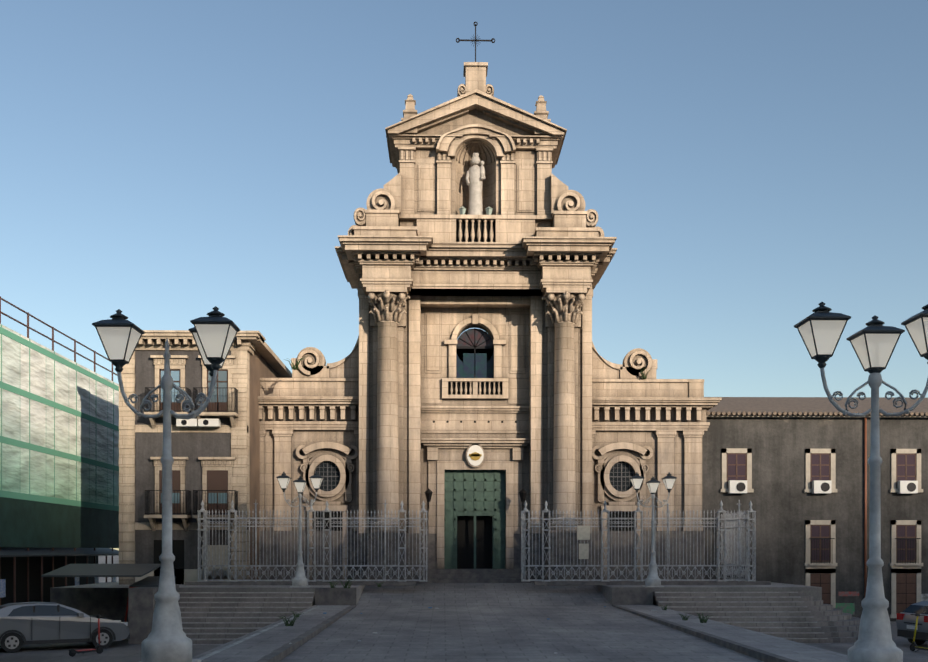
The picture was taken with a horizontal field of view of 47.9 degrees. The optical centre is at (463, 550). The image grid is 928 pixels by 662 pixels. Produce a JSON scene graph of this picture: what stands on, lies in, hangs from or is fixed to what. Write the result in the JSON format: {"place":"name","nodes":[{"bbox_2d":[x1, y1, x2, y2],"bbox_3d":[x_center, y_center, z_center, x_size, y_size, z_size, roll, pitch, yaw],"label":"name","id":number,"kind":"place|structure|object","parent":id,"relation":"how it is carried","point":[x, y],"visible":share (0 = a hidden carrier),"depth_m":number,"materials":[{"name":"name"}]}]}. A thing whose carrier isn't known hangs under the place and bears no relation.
{"place":"outdoors","nodes":[
{"label":"outdoors","id":0,"kind":"place"},
{"bbox_2d":[0,555,927,661],"bbox_3d":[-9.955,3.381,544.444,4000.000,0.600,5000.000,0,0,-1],"label":"ground","id":1,"kind":"structure","parent":0,"point":[120,651],"depth_m":31.86,"materials":[{"name":"grey asphalt"}]},
{"bbox_2d":[0,296,118,605],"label":"scaffolded building","id":2,"kind":"structure","parent":1,"relation":"on","point":[59,460],"depth_m":42.65,"materials":[{"name":"fabric netting"},{"name":"metal"}]},
{"bbox_2d":[0,602,129,652],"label":"car","id":3,"kind":"object","parent":1,"relation":"on","point":[27,623],"visible":0.94,"depth_m":32.11,"materials":[{"name":"grey paint"}]},
{"bbox_2d":[69,615,104,656],"bbox_3d":[-11.084,2.504,30.734,0.480,1.180,1.220,7,3,29],"label":"scooter","id":4,"kind":"object","parent":1,"relation":"on","point":[73,652],"visible":0.98,"depth_m":30.99,"materials":[{"name":"plastic"}]},
{"bbox_2d":[41,330,291,639],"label":"apartment building","id":5,"kind":"structure","parent":1,"relation":"on","point":[215,446],"depth_m":41.29,"materials":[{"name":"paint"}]},
{"bbox_2d":[50,581,901,661],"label":"platform stairs","id":6,"kind":"structure","parent":1,"relation":"on","point":[767,621],"depth_m":36.45,"materials":[{"name":"stone"}]},
{"bbox_2d":[92,306,239,661],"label":"lamp","id":7,"kind":"object","parent":6,"relation":"on","point":[214,332],"visible":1,"depth_m":17.93,"materials":[{"name":"grey metal"}]},
{"bbox_2d":[276,472,323,586],"bbox_3d":[-6.011,-0.780,38.323,1.679,4.241,0.658,0,0,-1],"label":"lamp","id":8,"kind":"object","parent":6,"relation":"on","point":[299,579],"visible":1,"depth_m":38.22,"materials":[{"name":"grey metal"}]},
{"bbox_2d":[197,499,755,581],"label":"fence","id":9,"kind":"object","parent":6,"relation":"on","point":[727,530],"visible":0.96,"depth_m":40.53,"materials":[{"name":"metal"}]},
{"bbox_2d":[258,21,721,585],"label":"church","id":10,"kind":"structure","parent":6,"relation":"on","point":[480,235],"depth_m":43.61,"materials":[{"name":"stone"}]},
{"bbox_2d":[629,472,676,586],"bbox_3d":[6.986,-0.780,38.581,1.679,4.241,0.658,0,0,-1],"label":"lamp","id":11,"kind":"object","parent":6,"relation":"on","point":[652,579],"visible":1,"depth_m":38.47,"materials":[{"name":"grey metal"}]},
{"bbox_2d":[794,302,927,661],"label":"lamp","id":12,"kind":"object","parent":6,"relation":"on","point":[822,327],"visible":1,"depth_m":16.45,"materials":[{"name":"grey metal"}]},
{"bbox_2d":[199,356,927,659],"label":"plants","id":13,"kind":"object","parent":1,"relation":"on","point":[847,608],"visible":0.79,"depth_m":36.17,"materials":[{"name":"grey"}]},
{"bbox_2d":[702,397,927,620],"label":"building","id":14,"kind":"structure","parent":1,"relation":"on","point":[795,471],"depth_m":45.28,"materials":[{"name":"paint"}]},
{"bbox_2d":[896,601,927,644],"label":"car","id":15,"kind":"object","parent":1,"relation":"on","point":[905,621],"visible":0.96,"depth_m":33.42,"materials":[{"name":"grey paint"}]},
{"bbox_2d":[910,613,927,651],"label":"scooter","id":16,"kind":"object","parent":1,"relation":"on","point":[913,647],"visible":1,"depth_m":31.85,"materials":[{"name":"plastic"}]},
{"bbox_2d":[0,0,927,550],"label":"sky","id":17,"kind":"structure","parent":0,"point":[751,165],"materials":[{"name":"blue"}]},
{"bbox_2d":[279,582,763,661],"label":"ramp","id":18,"kind":"structure","parent":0,"point":[494,622],"depth_m":26.92,"materials":[{"name":"grey stone"}]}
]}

